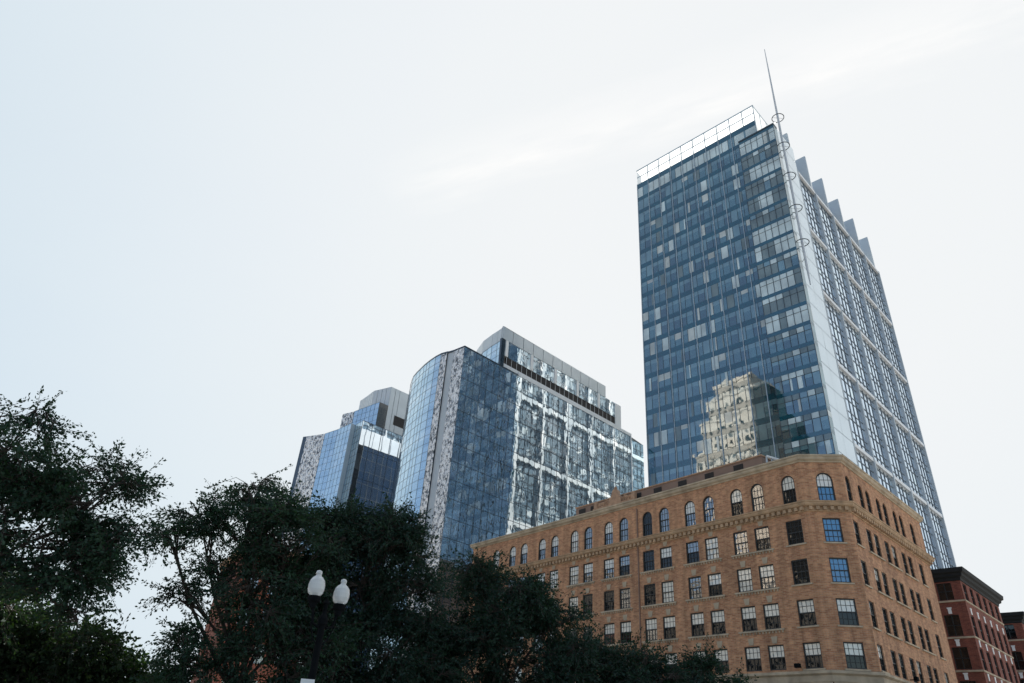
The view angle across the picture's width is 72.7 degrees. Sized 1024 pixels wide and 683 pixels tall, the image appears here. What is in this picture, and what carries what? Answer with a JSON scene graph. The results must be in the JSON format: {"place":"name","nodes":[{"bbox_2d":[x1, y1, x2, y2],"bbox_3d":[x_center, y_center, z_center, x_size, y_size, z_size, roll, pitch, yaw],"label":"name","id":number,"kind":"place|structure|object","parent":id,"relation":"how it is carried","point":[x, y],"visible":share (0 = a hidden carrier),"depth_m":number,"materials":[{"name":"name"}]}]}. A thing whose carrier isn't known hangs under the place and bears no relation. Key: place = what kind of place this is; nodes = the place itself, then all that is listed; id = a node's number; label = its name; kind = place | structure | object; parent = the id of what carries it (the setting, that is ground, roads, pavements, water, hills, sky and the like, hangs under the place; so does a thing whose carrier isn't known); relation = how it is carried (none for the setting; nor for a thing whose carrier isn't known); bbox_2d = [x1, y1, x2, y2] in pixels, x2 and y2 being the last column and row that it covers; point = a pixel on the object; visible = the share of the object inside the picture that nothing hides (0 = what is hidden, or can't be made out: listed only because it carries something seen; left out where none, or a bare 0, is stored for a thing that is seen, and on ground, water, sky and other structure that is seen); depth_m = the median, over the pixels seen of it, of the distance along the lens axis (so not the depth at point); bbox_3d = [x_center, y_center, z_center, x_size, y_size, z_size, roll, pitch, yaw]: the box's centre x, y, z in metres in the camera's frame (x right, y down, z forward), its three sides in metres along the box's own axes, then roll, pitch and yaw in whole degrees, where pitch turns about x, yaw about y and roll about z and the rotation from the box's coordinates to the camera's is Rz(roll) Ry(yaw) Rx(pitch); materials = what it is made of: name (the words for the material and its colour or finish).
{"place":"outdoors","nodes":[
{"label":"outdoors","id":0,"kind":"place"},
{"bbox_2d":[190,550,301,682],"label":"orange building","id":1,"kind":"structure","parent":0,"point":[211,632],"depth_m":82.95,"materials":[{"name":"brick"}]},
{"bbox_2d":[278,387,408,676],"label":"glass wing","id":2,"kind":"structure","parent":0,"point":[359,449],"depth_m":163.44,"materials":[{"name":"glass"}]},
{"bbox_2d":[0,0,1023,680],"label":"sky","id":3,"kind":"structure","parent":0,"point":[227,227],"materials":[{"name":"white"}]},
{"bbox_2d":[461,454,957,682],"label":"brick building","id":4,"kind":"structure","parent":0,"point":[768,569],"depth_m":72.88,"materials":[{"name":"brick"}]},
{"bbox_2d":[509,546,515,566],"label":"window","id":5,"kind":"structure","parent":4,"relation":"in","point":[513,550],"depth_m":101.01,"materials":[{"name":"glass"}]},
{"bbox_2d":[520,543,527,563],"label":"window","id":6,"kind":"structure","parent":4,"relation":"in","point":[524,548],"depth_m":99.32,"materials":[{"name":"glass"}]},
{"bbox_2d":[538,539,545,559],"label":"window","id":7,"kind":"structure","parent":4,"relation":"in","point":[542,545],"depth_m":96.71,"materials":[{"name":"glass"}]},
{"bbox_2d":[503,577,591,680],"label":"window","id":8,"kind":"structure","parent":4,"relation":"in","point":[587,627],"depth_m":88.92,"materials":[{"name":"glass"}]},
{"bbox_2d":[549,565,557,588],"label":"window","id":9,"kind":"structure","parent":4,"relation":"in","point":[555,578],"depth_m":92.76,"materials":[{"name":"glass"}]},
{"bbox_2d":[551,536,557,556],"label":"window","id":10,"kind":"structure","parent":4,"relation":"in","point":[554,546],"depth_m":94.98,"materials":[{"name":"glass"}]},
{"bbox_2d":[569,590,577,615],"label":"window","id":11,"kind":"structure","parent":4,"relation":"in","point":[575,599],"depth_m":88.32,"materials":[{"name":"glass"}]},
{"bbox_2d":[569,561,578,584],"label":"window","id":12,"kind":"structure","parent":4,"relation":"in","point":[573,580],"depth_m":90.18,"materials":[{"name":"glass"}]},
{"bbox_2d":[571,530,577,552],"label":"window","id":13,"kind":"structure","parent":4,"relation":"in","point":[574,537],"depth_m":92.38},
{"bbox_2d":[584,527,591,549],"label":"window","id":14,"kind":"structure","parent":4,"relation":"in","point":[588,532],"depth_m":90.63,"materials":[{"name":"glass"}]},
{"bbox_2d":[583,558,592,582],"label":"window","id":15,"kind":"structure","parent":4,"relation":"in","point":[588,568],"depth_m":88.36,"materials":[{"name":"glass"}]},
{"bbox_2d":[583,588,592,613],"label":"window","id":16,"kind":"structure","parent":4,"relation":"in","point":[589,598],"depth_m":86.47,"materials":[{"name":"glass"}]},
{"bbox_2d":[605,522,612,544],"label":"window","id":17,"kind":"structure","parent":4,"relation":"in","point":[608,527],"depth_m":88.18,"materials":[{"name":"glass"}]},
{"bbox_2d":[604,554,613,578],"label":"window","id":18,"kind":"structure","parent":4,"relation":"in","point":[609,563],"depth_m":86.00,"materials":[{"name":"glass"}]},
{"bbox_2d":[604,584,613,610],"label":"window","id":19,"kind":"structure","parent":4,"relation":"in","point":[609,595],"depth_m":84.02,"materials":[{"name":"glass"}]},
{"bbox_2d":[604,616,614,644],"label":"window","id":20,"kind":"structure","parent":4,"relation":"in","point":[609,631],"depth_m":82.22,"materials":[{"name":"glass"}]},
{"bbox_2d":[620,518,627,541],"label":"window","id":21,"kind":"structure","parent":4,"relation":"in","point":[624,522],"depth_m":86.48,"materials":[{"name":"glass"}]},
{"bbox_2d":[619,550,629,575],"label":"window","id":22,"kind":"structure","parent":4,"relation":"in","point":[624,561],"depth_m":84.26,"materials":[{"name":"glass"}]},
{"bbox_2d":[620,581,630,608],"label":"window","id":23,"kind":"structure","parent":4,"relation":"in","point":[624,593],"depth_m":82.30,"materials":[{"name":"glass"}]},
{"bbox_2d":[620,614,630,642],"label":"window","id":24,"kind":"structure","parent":4,"relation":"in","point":[624,626],"depth_m":80.45,"materials":[{"name":"glass"}]},
{"bbox_2d":[643,512,651,535],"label":"window","id":25,"kind":"structure","parent":4,"relation":"in","point":[647,517],"depth_m":83.90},
{"bbox_2d":[643,545,654,571],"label":"window","id":26,"kind":"structure","parent":4,"relation":"in","point":[648,556],"depth_m":81.72,"materials":[{"name":"glass"}]},
{"bbox_2d":[644,577,655,605],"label":"window","id":27,"kind":"structure","parent":4,"relation":"in","point":[649,590],"depth_m":79.73,"materials":[{"name":"glass"}]},
{"bbox_2d":[645,611,656,640],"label":"window","id":28,"kind":"structure","parent":4,"relation":"in","point":[651,624],"depth_m":77.81,"materials":[{"name":"glass"}]},
{"bbox_2d":[659,508,669,532],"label":"window","id":29,"kind":"structure","parent":4,"relation":"in","point":[664,513],"depth_m":82.17,"materials":[{"name":"glass"}]},
{"bbox_2d":[660,541,671,567],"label":"window","id":30,"kind":"structure","parent":4,"relation":"in","point":[665,553],"depth_m":79.98,"materials":[{"name":"glass"}]},
{"bbox_2d":[662,574,673,602],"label":"window","id":31,"kind":"structure","parent":4,"relation":"in","point":[667,587],"depth_m":77.99,"materials":[{"name":"glass"}]},
{"bbox_2d":[663,609,675,638],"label":"window","id":32,"kind":"structure","parent":4,"relation":"in","point":[669,621],"depth_m":76.06,"materials":[{"name":"glass"}]},
{"bbox_2d":[665,645,677,671],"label":"window","id":33,"kind":"structure","parent":4,"relation":"in","point":[670,646],"depth_m":74.46,"materials":[{"name":"glass"}]},
{"bbox_2d":[685,501,695,526],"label":"window","id":34,"kind":"structure","parent":4,"relation":"in","point":[690,519],"depth_m":79.65,"materials":[{"name":"glass"}]},
{"bbox_2d":[686,536,699,563],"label":"window","id":35,"kind":"structure","parent":4,"relation":"in","point":[692,548],"depth_m":77.44,"materials":[{"name":"glass"}]},
{"bbox_2d":[688,569,701,598],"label":"window","id":36,"kind":"structure","parent":4,"relation":"in","point":[695,589],"depth_m":75.47,"materials":[{"name":"glass"}]},
{"bbox_2d":[691,605,704,636],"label":"window","id":37,"kind":"structure","parent":4,"relation":"in","point":[697,619],"depth_m":73.52,"materials":[{"name":"glass"}]},
{"bbox_2d":[693,643,704,657],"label":"window","id":38,"kind":"structure","parent":4,"relation":"in","point":[699,644],"depth_m":72.10,"materials":[{"name":"glass"}]},
{"bbox_2d":[703,496,714,521],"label":"window","id":39,"kind":"structure","parent":4,"relation":"in","point":[708,504],"depth_m":77.90,"materials":[{"name":"glass"}]},
{"bbox_2d":[705,531,718,559],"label":"window","id":40,"kind":"structure","parent":4,"relation":"in","point":[711,544],"depth_m":75.69,"materials":[{"name":"glass"}]},
{"bbox_2d":[708,566,722,596],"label":"window","id":41,"kind":"structure","parent":4,"relation":"in","point":[714,580],"depth_m":73.72,"materials":[{"name":"glass"}]},
{"bbox_2d":[711,602,725,634],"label":"window","id":42,"kind":"structure","parent":4,"relation":"in","point":[717,617],"depth_m":71.78,"materials":[{"name":"glass"}]},
{"bbox_2d":[715,641,729,672],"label":"window","id":43,"kind":"structure","parent":4,"relation":"in","point":[723,656],"depth_m":69.85,"materials":[{"name":"glass"}]},
{"bbox_2d":[730,489,743,515],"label":"window","id":44,"kind":"structure","parent":4,"relation":"in","point":[736,496],"depth_m":75.45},
{"bbox_2d":[733,525,748,554],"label":"window","id":45,"kind":"structure","parent":4,"relation":"in","point":[740,538],"depth_m":73.22,"materials":[{"name":"glass"}]},
{"bbox_2d":[737,561,752,591],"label":"window","id":46,"kind":"structure","parent":4,"relation":"in","point":[744,576],"depth_m":71.28,"materials":[{"name":"glass"}]},
{"bbox_2d":[741,598,757,631],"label":"window","id":47,"kind":"structure","parent":4,"relation":"in","point":[749,622],"depth_m":69.30,"materials":[{"name":"glass"}]},
{"bbox_2d":[745,638,761,671],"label":"window","id":48,"kind":"structure","parent":4,"relation":"in","point":[753,658],"depth_m":67.40,"materials":[{"name":"glass"}]},
{"bbox_2d":[751,484,764,510],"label":"window","id":49,"kind":"structure","parent":4,"relation":"in","point":[757,497],"depth_m":73.70,"materials":[{"name":"glass"}]},
{"bbox_2d":[754,521,770,550],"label":"window","id":50,"kind":"structure","parent":4,"relation":"in","point":[762,537],"depth_m":71.52,"materials":[{"name":"glass"}]},
{"bbox_2d":[758,557,775,588],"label":"window","id":51,"kind":"structure","parent":4,"relation":"in","point":[766,572],"depth_m":69.51,"materials":[{"name":"glass"}]},
{"bbox_2d":[763,595,780,629],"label":"window","id":52,"kind":"structure","parent":4,"relation":"in","point":[771,611],"depth_m":67.58,"materials":[{"name":"glass"}]},
{"bbox_2d":[768,636,786,670],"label":"window","id":53,"kind":"structure","parent":4,"relation":"in","point":[777,660],"depth_m":65.66,"materials":[{"name":"glass"}]},
{"bbox_2d":[781,476,796,503],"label":"window","id":54,"kind":"structure","parent":4,"relation":"in","point":[788,486],"depth_m":71.27,"materials":[{"name":"glass"}]},
{"bbox_2d":[786,519,806,547],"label":"window","id":55,"kind":"structure","parent":4,"relation":"in","point":[794,528],"depth_m":68.97,"materials":[{"name":"glass"}]},
{"bbox_2d":[791,558,812,586],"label":"window","id":56,"kind":"structure","parent":4,"relation":"in","point":[800,569],"depth_m":66.97,"materials":[{"name":"glass"}]},
{"bbox_2d":[797,599,819,628],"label":"window","id":57,"kind":"structure","parent":4,"relation":"in","point":[806,610],"depth_m":65.04,"materials":[{"name":"glass"}]},
{"bbox_2d":[803,642,825,670],"bbox_3d":[27.268,28.491,63.006,0.380,2.360,2.160,26,-38,-31],"label":"window","id":58,"kind":"structure","parent":4,"relation":"in","point":[812,650],"depth_m":63.10,"materials":[{"name":"glass"}]},
{"bbox_2d":[816,473,835,499],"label":"window","id":59,"kind":"structure","parent":4,"relation":"in","point":[825,488],"depth_m":69.86,"materials":[{"name":"glass"}]},
{"bbox_2d":[822,518,847,543],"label":"window","id":60,"kind":"structure","parent":4,"relation":"in","point":[832,526],"depth_m":67.55,"materials":[{"name":"glass"}]},
{"bbox_2d":[829,558,854,584],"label":"window","id":61,"kind":"structure","parent":4,"relation":"in","point":[840,573],"depth_m":65.57,"materials":[{"name":"glass"}]},
{"bbox_2d":[845,476,851,500],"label":"window","id":62,"kind":"structure","parent":4,"relation":"in","point":[847,482],"depth_m":70.47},
{"bbox_2d":[836,598,862,627],"bbox_3d":[30.626,24.771,63.515,2.120,2.500,0.380,-1,-32,9],"label":"window","id":63,"kind":"structure","parent":4,"relation":"in","point":[847,612],"depth_m":63.63,"materials":[{"name":"glass"}]},
{"bbox_2d":[843,642,870,671],"bbox_3d":[30.391,27.870,61.625,2.120,2.360,0.381,-1,-32,9],"label":"window","id":64,"kind":"structure","parent":4,"relation":"in","point":[854,651],"depth_m":61.71,"materials":[{"name":"glass"}]},
{"bbox_2d":[853,521,864,548],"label":"window","id":65,"kind":"structure","parent":4,"relation":"in","point":[855,524],"depth_m":68.05,"materials":[{"name":"glass"}]},
{"bbox_2d":[858,486,864,508],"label":"window","id":66,"kind":"structure","parent":4,"relation":"in","point":[859,490],"depth_m":72.40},
{"bbox_2d":[861,561,872,588],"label":"window","id":67,"kind":"structure","parent":4,"relation":"in","point":[862,563],"depth_m":66.06,"materials":[{"name":"glass"}]},
{"bbox_2d":[865,491,871,513],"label":"window","id":68,"kind":"structure","parent":4,"relation":"in","point":[867,498],"depth_m":73.65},
{"bbox_2d":[866,529,873,551],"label":"window","id":69,"kind":"structure","parent":4,"relation":"in","point":[868,532],"depth_m":70.12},
{"bbox_2d":[869,601,881,631],"bbox_3d":[33.135,25.173,63.875,0.380,2.500,1.740,-24,-41,38],"label":"window","id":70,"kind":"structure","parent":4,"relation":"in","point":[870,603],"depth_m":64.13,"materials":[{"name":"glass"}]},
{"bbox_2d":[874,535,880,556],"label":"window","id":71,"kind":"structure","parent":4,"relation":"in","point":[875,537],"depth_m":71.27,"materials":[{"name":"glass"}]},
{"bbox_2d":[874,568,881,591],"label":"window","id":72,"kind":"structure","parent":4,"relation":"in","point":[875,570],"depth_m":68.13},
{"bbox_2d":[876,499,881,520],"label":"window","id":73,"kind":"structure","parent":4,"relation":"in","point":[878,508],"depth_m":75.37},
{"bbox_2d":[877,645,889,673],"bbox_3d":[32.905,28.281,61.953,0.381,2.360,1.740,-24,-41,38],"label":"window","id":74,"kind":"structure","parent":4,"relation":"in","point":[878,646],"depth_m":62.24,"materials":[{"name":"glass"}]},
{"bbox_2d":[881,572,888,595],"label":"window","id":75,"kind":"structure","parent":4,"relation":"in","point":[883,575],"depth_m":69.29,"materials":[{"name":"glass"}]},
{"bbox_2d":[882,608,889,633],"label":"window","id":76,"kind":"structure","parent":4,"relation":"in","point":[883,610],"depth_m":66.13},
{"bbox_2d":[884,541,891,563],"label":"window","id":77,"kind":"structure","parent":4,"relation":"in","point":[886,545],"depth_m":73.01,"materials":[{"name":"glass"}]},
{"bbox_2d":[889,611,897,636],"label":"window","id":78,"kind":"structure","parent":4,"relation":"in","point":[891,614],"depth_m":67.35,"materials":[{"name":"glass"}]},
{"bbox_2d":[890,650,898,676],"bbox_3d":[35.063,29.609,63.996,0.140,2.200,1.300,-24,-41,38],"label":"window","id":79,"kind":"structure","parent":4,"relation":"in","point":[892,652],"depth_m":64.20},
{"bbox_2d":[891,546,898,567],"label":"window","id":80,"kind":"structure","parent":4,"relation":"in","point":[893,550],"depth_m":74.22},
{"bbox_2d":[892,579,899,601],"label":"window","id":81,"kind":"structure","parent":4,"relation":"in","point":[894,582],"depth_m":71.03,"materials":[{"name":"glass"}]},
{"bbox_2d":[898,653,906,679],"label":"window","id":82,"kind":"structure","parent":4,"relation":"in","point":[900,656],"depth_m":65.41,"materials":[{"name":"glass"}]},
{"bbox_2d":[899,583,906,604],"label":"window","id":83,"kind":"structure","parent":4,"relation":"in","point":[901,586],"depth_m":72.24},
{"bbox_2d":[900,617,908,641],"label":"window","id":84,"kind":"structure","parent":4,"relation":"in","point":[902,619],"depth_m":69.08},
{"bbox_2d":[901,552,907,572],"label":"window","id":85,"kind":"structure","parent":4,"relation":"in","point":[904,561],"depth_m":76.00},
{"bbox_2d":[907,556,914,577],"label":"window","id":86,"kind":"structure","parent":4,"relation":"in","point":[910,564],"depth_m":77.16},
{"bbox_2d":[907,620,915,644],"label":"window","id":87,"kind":"structure","parent":4,"relation":"in","point":[909,623],"depth_m":70.26,"materials":[{"name":"glass"}]},
{"bbox_2d":[909,658,916,682],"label":"window","id":88,"kind":"structure","parent":4,"relation":"in","point":[911,661],"depth_m":67.24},
{"bbox_2d":[909,589,916,610],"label":"window","id":89,"kind":"structure","parent":4,"relation":"in","point":[912,597],"depth_m":73.99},
{"bbox_2d":[916,593,922,613],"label":"window","id":90,"kind":"structure","parent":4,"relation":"in","point":[918,599],"depth_m":75.14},
{"bbox_2d":[916,661,923,682],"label":"window","id":91,"kind":"structure","parent":4,"relation":"in","point":[918,663],"depth_m":68.38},
{"bbox_2d":[918,626,925,649],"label":"window","id":92,"kind":"structure","parent":4,"relation":"in","point":[919,628],"depth_m":72.04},
{"bbox_2d":[919,564,928,587],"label":"window","id":93,"kind":"structure","parent":4,"relation":"in","point":[920,567],"depth_m":79.11,"materials":[{"name":"glass"}]},
{"bbox_2d":[924,629,931,652],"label":"window","id":94,"kind":"structure","parent":4,"relation":"in","point":[926,634],"depth_m":73.20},
{"bbox_2d":[926,665,932,682],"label":"window","id":95,"kind":"structure","parent":4,"relation":"in","point":[928,667],"depth_m":70.24,"materials":[{"name":"glass"}]},
{"bbox_2d":[927,599,937,623],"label":"window","id":96,"kind":"structure","parent":4,"relation":"in","point":[928,601],"depth_m":77.10,"materials":[{"name":"glass"}]},
{"bbox_2d":[935,635,946,660],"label":"window","id":97,"kind":"structure","parent":4,"relation":"in","point":[941,657],"depth_m":75.17,"materials":[{"name":"glass"}]},
{"label":"ground","id":98,"kind":"structure","parent":0,"visible":0},
{"bbox_2d":[0,385,178,636],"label":"tree","id":99,"kind":"object","parent":98,"relation":"on","point":[85,552],"visible":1,"depth_m":19.50,"materials":[{"name":"green plant"}]},
{"bbox_2d":[0,525,195,682],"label":"tree","id":100,"kind":"object","parent":98,"relation":"on","point":[28,654],"visible":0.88,"depth_m":25.07,"materials":[{"name":"green plant"}]},
{"bbox_2d":[127,464,373,682],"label":"tree","id":101,"kind":"object","parent":98,"relation":"on","point":[287,577],"visible":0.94,"depth_m":22.87,"materials":[{"name":"green plant"}]},
{"bbox_2d":[307,570,349,682],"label":"street lamp","id":102,"kind":"object","parent":98,"relation":"on","point":[316,589],"visible":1,"depth_m":14.04,"materials":[{"name":"metal"}]},
{"bbox_2d":[300,678,314,682],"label":"street sign","id":103,"kind":"object","parent":102,"relation":"attached to","point":[307,680],"visible":1,"depth_m":13.30,"materials":[{"name":"metal"}]},
{"bbox_2d":[255,487,476,682],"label":"tree","id":104,"kind":"object","parent":98,"relation":"on","point":[397,538],"visible":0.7,"depth_m":25.83,"materials":[{"name":"green plant"}]},
{"bbox_2d":[388,546,622,682],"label":"tree","id":105,"kind":"object","parent":98,"relation":"on","point":[527,608],"visible":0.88,"depth_m":27.20,"materials":[{"name":"green plant"}]},
{"bbox_2d":[367,326,644,666],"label":"glass hotel","id":106,"kind":"structure","parent":98,"relation":"on","point":[506,431],"depth_m":132.30,"materials":[{"name":"glass"}]},
{"bbox_2d":[492,625,758,682],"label":"tree","id":107,"kind":"object","parent":98,"relation":"on","point":[635,667],"visible":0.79,"depth_m":28.07,"materials":[{"name":"green plant"}]},
{"bbox_2d":[636,49,956,569],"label":"glass tower","id":108,"kind":"structure","parent":98,"relation":"on","point":[767,326],"depth_m":133.04,"materials":[{"name":"glass"}]},
{"bbox_2d":[931,566,1019,682],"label":"red brick building","id":109,"kind":"structure","parent":98,"relation":"on","point":[979,645],"depth_m":89.33,"materials":[{"name":"brick"}]},
{"bbox_2d":[936,583,954,600],"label":"window","id":110,"kind":"structure","parent":109,"relation":"in","point":[945,592],"depth_m":90.08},
{"bbox_2d":[944,607,963,635],"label":"window","id":111,"kind":"structure","parent":109,"relation":"in","point":[953,624],"depth_m":87.99,"materials":[{"name":"glass"}]},
{"bbox_2d":[952,639,971,668],"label":"window","id":112,"kind":"structure","parent":109,"relation":"in","point":[961,657],"depth_m":86.02,"materials":[{"name":"glass"}]},
{"bbox_2d":[960,673,975,682],"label":"window","id":113,"kind":"structure","parent":109,"relation":"in","point":[965,674],"depth_m":84.66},
{"bbox_2d":[978,640,986,669],"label":"window","id":114,"kind":"structure","parent":109,"relation":"in","point":[978,640],"depth_m":86.07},
{"bbox_2d":[1000,611,1023,682],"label":"red brick building","id":115,"kind":"structure","parent":98,"relation":"on","point":[1013,622],"depth_m":107.51,"materials":[{"name":"brick"}]},
{"bbox_2d":[1004,625,1016,638],"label":"window","id":116,"kind":"structure","parent":115,"relation":"in","point":[1010,630],"depth_m":108.33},
{"bbox_2d":[1011,645,1023,669],"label":"window","id":117,"kind":"structure","parent":115,"relation":"in","point":[1018,659],"depth_m":106.27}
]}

